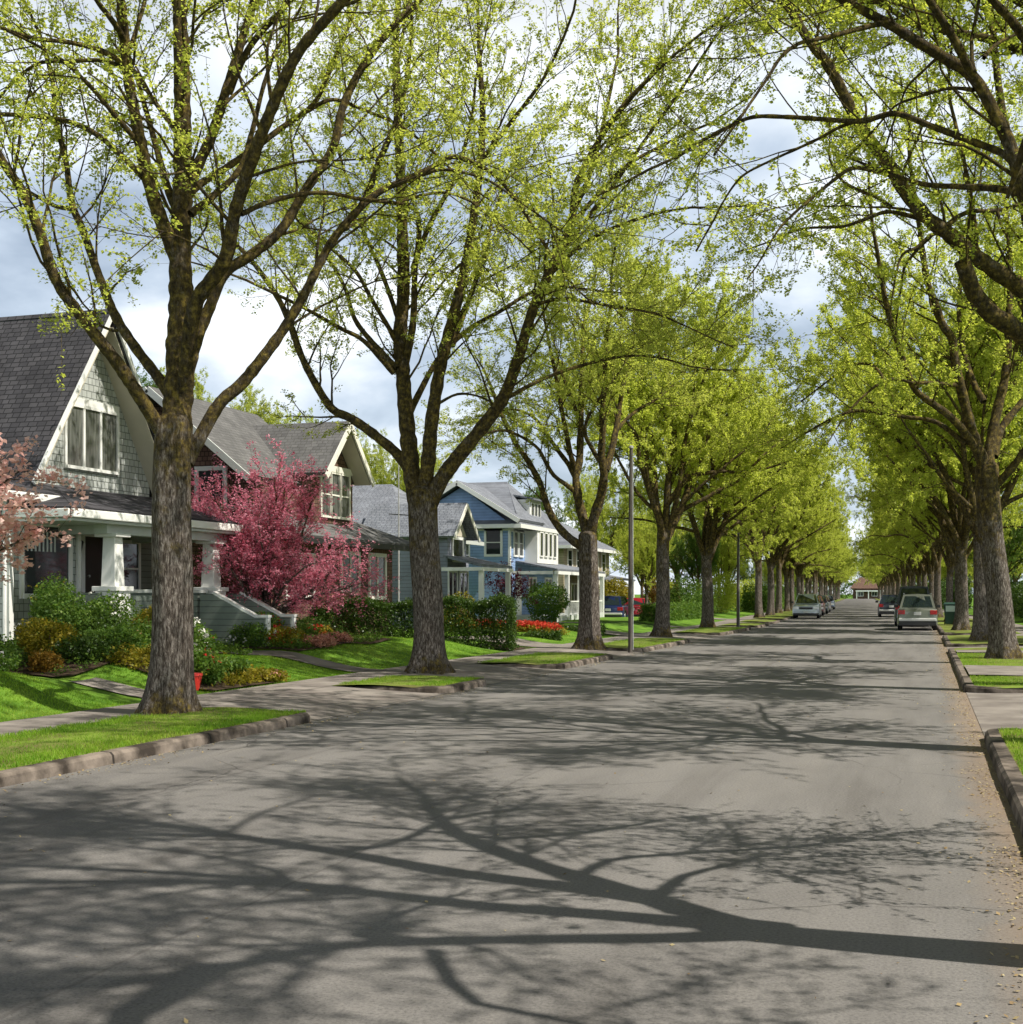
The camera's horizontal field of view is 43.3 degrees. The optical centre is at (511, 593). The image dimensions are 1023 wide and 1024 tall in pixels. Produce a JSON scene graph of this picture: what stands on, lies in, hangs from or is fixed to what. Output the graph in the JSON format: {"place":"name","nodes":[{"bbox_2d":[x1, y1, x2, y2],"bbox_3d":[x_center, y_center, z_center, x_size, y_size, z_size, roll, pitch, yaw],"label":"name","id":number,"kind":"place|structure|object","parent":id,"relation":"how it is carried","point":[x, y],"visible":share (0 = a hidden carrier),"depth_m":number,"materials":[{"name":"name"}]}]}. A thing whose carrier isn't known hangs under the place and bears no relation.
{"place":"outdoors","nodes":[
{"label":"outdoors","id":0,"kind":"place"},
{"bbox_2d":[71,677,144,696],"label":"path","id":1,"kind":"structure","parent":0,"point":[104,684],"depth_m":20.25,"materials":[{"name":"concrete"}]},
{"bbox_2d":[231,650,378,671],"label":"path","id":2,"kind":"structure","parent":0,"point":[310,659],"depth_m":27.34,"materials":[{"name":"concrete"}]},
{"bbox_2d":[0,609,783,735],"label":"pavement","id":3,"kind":"structure","parent":0,"point":[15,726],"depth_m":21.49,"materials":[{"name":"concrete"}]},
{"bbox_2d":[0,599,1022,1023],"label":"road","id":4,"kind":"structure","parent":0,"point":[808,811],"depth_m":8.23,"materials":[{"name":"asphalt"}]},
{"bbox_2d":[3,630,1022,1023],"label":"leaf litter","id":5,"kind":"object","parent":4,"relation":"on","point":[835,814],"visible":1,"depth_m":10.93,"materials":[{"name":"plant"}]},
{"bbox_2d":[791,593,822,617],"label":"silver car","id":6,"kind":"object","parent":4,"relation":"on","point":[807,604],"visible":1,"depth_m":88.36,"materials":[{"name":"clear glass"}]},
{"bbox_2d":[894,593,939,629],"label":"parked car","id":7,"kind":"object","parent":4,"relation":"on","point":[917,609],"visible":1,"depth_m":59.14,"materials":[{"name":"silver metal"}]},
{"bbox_2d":[0,594,1022,721],"bbox_3d":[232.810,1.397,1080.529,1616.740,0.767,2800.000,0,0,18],"label":"ground","id":8,"kind":"structure","parent":0,"point":[621,625],"depth_m":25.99,"materials":[{"name":"plant"}]},
{"bbox_2d":[0,432,92,585],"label":"dogwood tree","id":9,"kind":"object","parent":8,"relation":"on","point":[11,521],"visible":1,"depth_m":18.93,"materials":[{"name":"pink plant"}]},
{"bbox_2d":[2,650,245,676],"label":"soil","id":10,"kind":"structure","parent":8,"relation":"on","point":[73,666],"depth_m":21.23,"materials":[{"name":"soil"}]},
{"bbox_2d":[13,616,80,660],"bbox_3d":[-7.976,0.814,22.145,1.130,0.919,1.212,0,0,-13],"label":"golden shrub","id":11,"kind":"object","parent":10,"relation":"on","point":[54,631],"visible":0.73,"depth_m":21.94,"materials":[{"name":"orange plant"}]},
{"bbox_2d":[26,648,67,671],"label":"azalea","id":12,"kind":"object","parent":10,"relation":"on","point":[38,661],"visible":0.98,"depth_m":20.94,"materials":[{"name":"orange plant"}]},
{"bbox_2d":[26,581,94,641],"bbox_3d":[-8.432,0.465,24.070,1.137,1.416,1.303,0,0,33],"label":"garden shrub","id":13,"kind":"object","parent":10,"relation":"on","point":[66,614],"visible":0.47,"depth_m":23.87,"materials":[{"name":"green plant"}]},
{"bbox_2d":[51,632,124,661],"bbox_3d":[-7.242,0.924,21.832,1.232,0.567,0.984,0,0,18],"label":"garden shrub","id":14,"kind":"object","parent":10,"relation":"on","point":[82,646],"visible":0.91,"depth_m":21.66,"materials":[{"name":"green plant"}]},
{"bbox_2d":[76,605,135,633],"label":"garden shrub","id":15,"kind":"object","parent":10,"relation":"on","point":[97,623],"visible":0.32,"depth_m":24.37,"materials":[{"name":"green plant"}]},
{"bbox_2d":[73,589,143,628],"bbox_3d":[-8.100,0.562,25.816,1.410,1.314,1.601,0,0,18],"label":"garden shrub","id":16,"kind":"object","parent":10,"relation":"on","point":[99,602],"visible":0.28,"depth_m":25.65,"materials":[{"name":"green plant"}]},
{"bbox_2d":[90,621,150,652],"bbox_3d":[-7.006,0.846,22.796,1.211,0.716,1.140,0,0,18],"label":"garden shrub","id":17,"kind":"object","parent":10,"relation":"on","point":[131,635],"visible":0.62,"depth_m":22.64,"materials":[{"name":"green plant"}]},
{"bbox_2d":[0,632,252,676],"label":"ground cover","id":18,"kind":"object","parent":10,"relation":"on","point":[221,647],"visible":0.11,"depth_m":22.86,"materials":[{"name":"green plant"}]},
{"bbox_2d":[0,707,297,770],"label":"verge","id":19,"kind":"structure","parent":8,"relation":"on","point":[48,743],"depth_m":14.40,"materials":[{"name":"plant"}]},
{"bbox_2d":[0,0,717,715],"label":"street tree","id":20,"kind":"object","parent":19,"relation":"on","point":[178,446],"visible":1,"depth_m":17.26,"materials":[{"name":"green plant"}]},
{"bbox_2d":[0,309,297,645],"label":"house","id":21,"kind":"structure","parent":8,"relation":"on","point":[89,423],"depth_m":27.88,"materials":[{"name":"wood"}]},
{"bbox_2d":[19,523,72,598],"bbox_3d":[-9.426,-0.680,26.149,0.075,1.560,1.620,0,0,18],"label":"window","id":22,"kind":"structure","parent":21,"relation":"in","point":[61,560],"depth_m":26.13,"materials":[{"name":"glass"}]},
{"bbox_2d":[63,403,119,474],"bbox_3d":[-9.230,-3.400,28.396,0.075,1.420,1.940,0,0,18],"label":"window","id":23,"kind":"structure","parent":21,"relation":"in","point":[91,435],"depth_m":28.42,"materials":[{"name":"glass"}]},
{"bbox_2d":[85,536,102,592],"bbox_3d":[-9.536,-0.375,29.629,0.140,1.850,0.900,0,0,18],"label":"door","id":24,"kind":"structure","parent":21,"relation":"in","point":[93,545],"depth_m":29.52,"materials":[{"name":"wood"}]},
{"bbox_2d":[123,540,140,588],"bbox_3d":[-9.169,-0.600,30.876,0.075,1.360,0.960,0,0,18],"label":"window","id":25,"kind":"structure","parent":21,"relation":"in","point":[131,551],"depth_m":31.05,"materials":[{"name":"glass"}]},
{"bbox_2d":[0,711,310,787],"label":"kerb","id":26,"kind":"structure","parent":8,"relation":"on","point":[29,773],"depth_m":13.33,"materials":[{"name":"concrete"}]},
{"bbox_2d":[115,658,271,689],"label":"soil","id":27,"kind":"structure","parent":8,"relation":"on","point":[216,686],"depth_m":21.78,"materials":[{"name":"soil"}]},
{"bbox_2d":[102,642,274,689],"bbox_3d":[-5.560,1.245,22.469,2.074,0.828,2.560,0,0,18],"label":"ground cover","id":28,"kind":"object","parent":27,"relation":"on","point":[136,658],"visible":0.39,"depth_m":22.07,"materials":[{"name":"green plant"}]},
{"bbox_2d":[193,647,229,685],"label":"flower clump","id":29,"kind":"object","parent":27,"relation":"on","point":[208,662],"visible":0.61,"depth_m":21.60,"materials":[{"name":"green plant"}]},
{"bbox_2d":[153,366,289,423],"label":"street tree","id":30,"kind":"object","parent":8,"relation":"on","point":[247,404],"visible":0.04,"depth_m":67.06,"materials":[{"name":"green plant"}]},
{"bbox_2d":[143,386,409,634],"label":"house","id":31,"kind":"structure","parent":8,"relation":"on","point":[233,433],"depth_m":37.54,"materials":[{"name":"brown wood"}]},
{"bbox_2d":[194,466,226,511],"bbox_3d":[-8.189,-2.850,35.038,0.990,1.240,0.075,0,0,18],"label":"window","id":32,"kind":"structure","parent":31,"relation":"in","point":[200,469],"depth_m":35.04,"materials":[{"name":"glass"}]},
{"bbox_2d":[332,472,341,518],"bbox_3d":[-5.215,-2.920,38.293,0.075,1.390,0.700,0,0,18],"label":"window","id":33,"kind":"structure","parent":31,"relation":"in","point":[336,477],"depth_m":38.41,"materials":[{"name":"beige paint"}]},
{"bbox_2d":[340,474,350,520],"bbox_3d":[-5.013,-2.920,38.922,0.075,1.390,0.700,0,0,18],"label":"window","id":34,"kind":"structure","parent":31,"relation":"in","point":[346,479],"depth_m":39.04,"materials":[{"name":"glass"}]},
{"bbox_2d":[340,551,360,595],"bbox_3d":[-4.900,-0.550,39.274,0.075,1.490,1.390,0,0,18],"label":"window","id":35,"kind":"structure","parent":31,"relation":"in","point":[347,561],"depth_m":39.24,"materials":[{"name":"glass"}]},
{"bbox_2d":[368,553,386,599],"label":"window","id":36,"kind":"structure","parent":31,"relation":"in","point":[382,564],"depth_m":41.25,"materials":[{"name":"glass"}]},
{"bbox_2d":[229,638,391,650],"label":"soil","id":37,"kind":"structure","parent":8,"relation":"on","point":[367,642],"depth_m":28.93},
{"bbox_2d":[225,619,276,648],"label":"rose bush","id":38,"kind":"object","parent":37,"relation":"on","point":[252,631],"visible":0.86,"depth_m":28.80,"materials":[{"name":"green plant"}]},
{"bbox_2d":[259,624,305,646],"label":"flower clump","id":39,"kind":"object","parent":37,"relation":"on","point":[282,632],"visible":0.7,"depth_m":28.96,"materials":[{"name":"green plant"}]},
{"bbox_2d":[191,434,404,627],"bbox_3d":[-5.773,-1.181,31.164,5.209,5.270,5.583,0,0,-25],"label":"crabapple tree","id":40,"kind":"object","parent":37,"relation":"on","point":[262,570],"visible":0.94,"depth_m":30.46,"materials":[{"name":"pink plant"}]},
{"bbox_2d":[210,627,388,649],"bbox_3d":[-5.447,1.032,31.152,3.370,0.628,5.170,0,0,18],"label":"ground cover","id":41,"kind":"object","parent":37,"relation":"on","point":[300,643],"visible":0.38,"depth_m":28.98,"materials":[{"name":"green plant"}]},
{"bbox_2d":[201,685,444,721],"bbox_3d":[-2.855,1.649,19.819,2.061,0.091,5.200,0,0,18],"label":"driveway apron","id":42,"kind":"object","parent":8,"relation":"on","point":[325,702],"visible":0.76,"depth_m":19.83,"materials":[{"name":"concrete"}]},
{"bbox_2d":[352,428,453,492],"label":"street tree","id":43,"kind":"object","parent":8,"relation":"on","point":[377,463],"visible":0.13,"depth_m":93.20,"materials":[{"name":"green plant"}]},
{"bbox_2d":[332,675,474,687],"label":"verge","id":44,"kind":"structure","parent":8,"relation":"on","point":[403,684],"depth_m":22.79,"materials":[{"name":"plant"}]},
{"bbox_2d":[312,592,519,650],"bbox_3d":[-2.733,0.870,36.943,5.933,1.856,1.424,0,0,5],"label":"hedge","id":45,"kind":"object","parent":8,"relation":"on","point":[496,602],"visible":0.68,"depth_m":36.48,"materials":[{"name":"green plant"}]},
{"bbox_2d":[356,677,485,692],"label":"kerb","id":46,"kind":"structure","parent":8,"relation":"on","point":[465,685],"depth_m":22.04,"materials":[{"name":"concrete"}]},
{"bbox_2d":[352,484,513,628],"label":"house","id":47,"kind":"structure","parent":8,"relation":"on","point":[377,504],"depth_m":52.75,"materials":[{"name":"wood"}]},
{"bbox_2d":[400,663,559,684],"bbox_3d":[-0.626,1.649,26.771,2.061,0.091,5.400,0,0,18],"label":"driveway apron","id":48,"kind":"object","parent":8,"relation":"on","point":[491,673],"visible":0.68,"depth_m":27.14,"materials":[{"name":"concrete"}]},
{"bbox_2d":[110,0,859,674],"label":"street tree","id":49,"kind":"object","parent":8,"relation":"on","point":[424,488],"visible":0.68,"depth_m":25.86,"materials":[{"name":"green plant"}]},
{"bbox_2d":[477,554,538,615],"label":"plum tree","id":50,"kind":"object","parent":8,"relation":"on","point":[514,585],"visible":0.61,"depth_m":54.56,"materials":[{"name":"purple plant"}]},
{"bbox_2d":[0,626,1022,773],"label":"grass","id":51,"kind":"structure","parent":8,"relation":"on","point":[122,741],"depth_m":15.30,"materials":[{"name":"plant"}]},
{"bbox_2d":[440,480,604,621],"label":"house","id":52,"kind":"structure","parent":8,"relation":"on","point":[509,522],"depth_m":66.26,"materials":[{"name":"wood"}]},
{"bbox_2d":[484,528,502,556],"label":"window","id":53,"kind":"structure","parent":52,"relation":"in","point":[493,540],"depth_m":65.37,"materials":[{"name":"glass"}]},
{"bbox_2d":[480,652,605,664],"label":"verge","id":54,"kind":"structure","parent":8,"relation":"on","point":[549,656],"depth_m":30.99,"materials":[{"name":"plant"}]},
{"bbox_2d":[521,581,569,622],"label":"garden shrub","id":55,"kind":"object","parent":8,"relation":"on","point":[547,595],"visible":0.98,"depth_m":60.58,"materials":[{"name":"green plant"}]},
{"bbox_2d":[494,654,612,668],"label":"kerb","id":56,"kind":"structure","parent":8,"relation":"on","point":[575,663],"depth_m":29.33,"materials":[{"name":"concrete"}]},
{"bbox_2d":[546,649,641,657],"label":"driveway","id":57,"kind":"structure","parent":8,"relation":"on","point":[616,654],"depth_m":36.32,"materials":[{"name":"concrete"}]},
{"bbox_2d":[628,445,633,652],"bbox_3d":[3.404,-1.260,36.715,0.160,5.920,0.136,0,0,18],"label":"utility pole","id":58,"kind":"object","parent":57,"relation":"on","point":[630,601],"visible":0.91,"depth_m":36.66,"materials":[{"name":"metal"}]},
{"bbox_2d":[553,522,635,612],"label":"house","id":59,"kind":"structure","parent":8,"relation":"on","point":[568,553],"depth_m":84.98,"materials":[{"name":"wood"}]},
{"bbox_2d":[557,475,654,558],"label":"street tree","id":60,"kind":"object","parent":8,"relation":"on","point":[590,498],"visible":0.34,"depth_m":105.96,"materials":[{"name":"green plant"}]},
{"bbox_2d":[599,596,627,616],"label":"parked car","id":61,"kind":"object","parent":8,"relation":"on","point":[615,606],"visible":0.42,"depth_m":75.81,"materials":[{"name":"blue metal"}]},
{"bbox_2d":[607,510,656,597],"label":"street tree","id":62,"kind":"object","parent":8,"relation":"on","point":[636,530],"visible":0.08,"depth_m":114.36,"materials":[{"name":"green plant"}]},
{"bbox_2d":[601,523,675,604],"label":"street tree","id":63,"kind":"object","parent":8,"relation":"on","point":[648,557],"visible":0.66,"depth_m":76.67,"materials":[{"name":"green plant"}]},
{"bbox_2d":[605,638,679,648],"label":"verge","id":64,"kind":"structure","parent":8,"relation":"on","point":[637,641],"depth_m":41.13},
{"bbox_2d":[415,156,734,649],"bbox_3d":[1.991,-5.253,38.233,9.378,14.206,7.002,0,0,5],"label":"street tree","id":65,"kind":"object","parent":64,"relation":"on","point":[589,636],"visible":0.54,"depth_m":37.40,"materials":[{"name":"green plant"}]},
{"bbox_2d":[635,600,701,621],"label":"hedge","id":66,"kind":"object","parent":8,"relation":"on","point":[682,610],"visible":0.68,"depth_m":69.92,"materials":[{"name":"green plant"}]},
{"bbox_2d":[528,241,836,636],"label":"street tree","id":67,"kind":"object","parent":8,"relation":"on","point":[643,441],"visible":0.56,"depth_m":48.34,"materials":[{"name":"green plant"}]},
{"bbox_2d":[670,574,701,603],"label":"garden shrub","id":68,"kind":"object","parent":8,"relation":"on","point":[674,593],"visible":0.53,"depth_m":84.14,"materials":[{"name":"green plant"}]},
{"bbox_2d":[669,520,721,598],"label":"street tree","id":69,"kind":"object","parent":8,"relation":"on","point":[691,564],"visible":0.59,"depth_m":100.95,"materials":[{"name":"green plant"}]},
{"bbox_2d":[673,626,745,632],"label":"verge","id":70,"kind":"structure","parent":8,"relation":"on","point":[713,630],"depth_m":56.06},
{"bbox_2d":[580,350,832,627],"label":"street tree","id":71,"kind":"object","parent":70,"relation":"on","point":[710,512],"visible":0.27,"depth_m":59.09,"materials":[{"name":"green plant"}]},
{"bbox_2d":[697,571,736,612],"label":"garden shrub","id":72,"kind":"object","parent":8,"relation":"on","point":[725,593],"visible":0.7,"depth_m":97.31,"materials":[{"name":"green plant"}]},
{"bbox_2d":[712,531,766,607],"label":"street tree","id":73,"kind":"object","parent":8,"relation":"on","point":[724,548],"visible":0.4,"depth_m":116.89,"materials":[{"name":"green plant"}]},
{"bbox_2d":[740,582,804,612],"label":"hedge","id":74,"kind":"object","parent":8,"relation":"on","point":[747,605],"visible":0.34,"depth_m":107.19,"materials":[{"name":"green plant"}]},
{"bbox_2d":[752,611,792,618],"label":"verge","id":75,"kind":"structure","parent":8,"relation":"on","point":[784,614],"depth_m":92.48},
{"bbox_2d":[670,391,833,618],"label":"street tree","id":76,"kind":"object","parent":75,"relation":"on","point":[759,613],"visible":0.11,"depth_m":85.04,"materials":[{"name":"green plant"}]},
{"bbox_2d":[722,481,849,610],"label":"street tree","id":77,"kind":"object","parent":75,"relation":"on","point":[791,561],"visible":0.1,"depth_m":114.81,"materials":[{"name":"green plant"}]},
{"bbox_2d":[725,430,851,614],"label":"street tree","id":78,"kind":"object","parent":75,"relation":"on","point":[772,560],"visible":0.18,"depth_m":93.94,"materials":[{"name":"green plant"}]},
{"bbox_2d":[746,445,851,612],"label":"street tree","id":79,"kind":"object","parent":75,"relation":"on","point":[779,565],"visible":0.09,"depth_m":104.76,"materials":[{"name":"green plant"}]},
{"bbox_2d":[794,513,852,593],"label":"street tree","id":80,"kind":"object","parent":8,"relation":"on","point":[807,579],"visible":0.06,"depth_m":155.91,"materials":[{"name":"green plant"}]},
{"bbox_2d":[863,490,943,585],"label":"street tree","id":81,"kind":"object","parent":8,"relation":"on","point":[918,571],"visible":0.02,"depth_m":114.35,"materials":[{"name":"green plant"}]},
{"bbox_2d":[861,476,972,600],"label":"street tree","id":82,"kind":"object","parent":8,"relation":"on","point":[928,560],"visible":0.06,"depth_m":93.75,"materials":[{"name":"green plant"}]},
{"bbox_2d":[841,410,1022,621],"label":"street tree","id":83,"kind":"object","parent":8,"relation":"on","point":[948,561],"visible":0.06,"depth_m":75.05,"materials":[{"name":"green plant"}]},
{"bbox_2d":[852,399,1022,624],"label":"street tree","id":84,"kind":"object","parent":8,"relation":"on","point":[884,479],"visible":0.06,"depth_m":64.93,"materials":[{"name":"green plant"}]},
{"bbox_2d":[938,612,972,620],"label":"verge","id":85,"kind":"structure","parent":8,"relation":"on","point":[942,619],"depth_m":78.84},
{"bbox_2d":[851,477,972,585],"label":"street tree","id":86,"kind":"object","parent":85,"relation":"on","point":[922,565],"visible":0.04,"depth_m":103.57,"materials":[{"name":"green plant"}]},
{"bbox_2d":[847,474,1022,617],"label":"street tree","id":87,"kind":"object","parent":85,"relation":"on","point":[936,555],"visible":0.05,"depth_m":84.03,"materials":[{"name":"green plant"}]},
{"bbox_2d":[938,622,1020,633],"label":"verge","id":88,"kind":"structure","parent":8,"relation":"on","point":[946,628],"depth_m":56.92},
{"bbox_2d":[819,289,1022,629],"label":"street tree","id":89,"kind":"object","parent":88,"relation":"on","point":[956,528],"visible":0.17,"depth_m":55.42,"materials":[{"name":"green plant"}]},
{"bbox_2d":[947,635,1022,643],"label":"verge","id":90,"kind":"structure","parent":8,"relation":"on","point":[960,639],"depth_m":43.55,"materials":[{"name":"plant"}]},
{"bbox_2d":[764,223,1022,640],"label":"street tree","id":91,"kind":"object","parent":90,"relation":"on","point":[918,447],"visible":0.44,"depth_m":42.27,"materials":[{"name":"green plant"}]},
{"bbox_2d":[948,648,1022,692],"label":"kerb","id":92,"kind":"structure","parent":8,"relation":"on","point":[967,685],"depth_m":22.45,"materials":[{"name":"concrete"}]},
{"bbox_2d":[954,648,1022,687],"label":"verge","id":93,"kind":"structure","parent":8,"relation":"on","point":[1004,676],"depth_m":28.50,"materials":[{"name":"plant"}]},
{"bbox_2d":[661,0,1022,390],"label":"street tree","id":94,"kind":"object","parent":93,"relation":"on","point":[980,302],"visible":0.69,"depth_m":21.53,"materials":[{"name":"green plant"}]},
{"bbox_2d":[710,37,1022,658],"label":"street tree","id":95,"kind":"object","parent":93,"relation":"on","point":[1002,636],"visible":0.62,"depth_m":30.93,"materials":[{"name":"green plant"}]},
{"bbox_2d":[966,692,1022,735],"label":"driveway apron","id":96,"kind":"object","parent":8,"relation":"on","point":[997,710],"visible":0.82,"depth_m":18.73,"materials":[{"name":"concrete"}]},
{"bbox_2d":[968,511,1022,577],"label":"street tree","id":97,"kind":"object","parent":8,"relation":"on","point":[1016,543],"visible":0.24,"depth_m":103.66,"materials":[{"name":"green plant"}]},
{"bbox_2d":[984,728,1022,836],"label":"kerb","id":98,"kind":"structure","parent":8,"relation":"on","point":[1009,775],"depth_m":11.57,"materials":[{"name":"concrete"}]},
{"bbox_2d":[999,731,1022,774],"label":"verge","id":99,"kind":"structure","parent":8,"relation":"on","point":[1013,754],"depth_m":13.39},
{"bbox_2d":[552,0,1022,277],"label":"street tree","id":100,"kind":"object","parent":99,"relation":"on","point":[963,65],"visible":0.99,"depth_m":14.38,"materials":[{"name":"green plant"}]},
{"bbox_2d":[1010,581,1022,619],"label":"hedge","id":101,"kind":"object","parent":8,"relation":"on","point":[1017,592],"visible":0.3,"depth_m":84.12,"materials":[{"name":"green plant"}]},
{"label":"verge","id":102,"kind":"structure","parent":8,"relation":"on","visible":0},
{"bbox_2d":[766,502,850,597],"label":"street tree","id":103,"kind":"object","parent":102,"relation":"on","point":[798,569],"visible":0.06,"depth_m":135.77,"materials":[{"name":"green plant"}]},
{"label":"verge","id":104,"kind":"structure","parent":8,"relation":"on","visible":0},
{"bbox_2d":[844,500,941,585],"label":"street tree","id":105,"kind":"object","parent":104,"relation":"on","point":[913,576],"visible":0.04,"depth_m":125.80,"materials":[{"name":"green plant"}]},
{"bbox_2d":[0,0,1022,593],"label":"sky","id":106,"kind":"structure","parent":0,"point":[233,338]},
{"bbox_2d":[850,577,887,598],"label":"house","id":107,"kind":"structure","parent":0,"point":[862,591],"depth_m":432.37,"materials":[{"name":"brown wood"}]},
{"bbox_2d":[964,665,1022,674],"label":"path","id":108,"kind":"structure","parent":0,"point":[991,670],"depth_m":25.97,"materials":[{"name":"concrete"}]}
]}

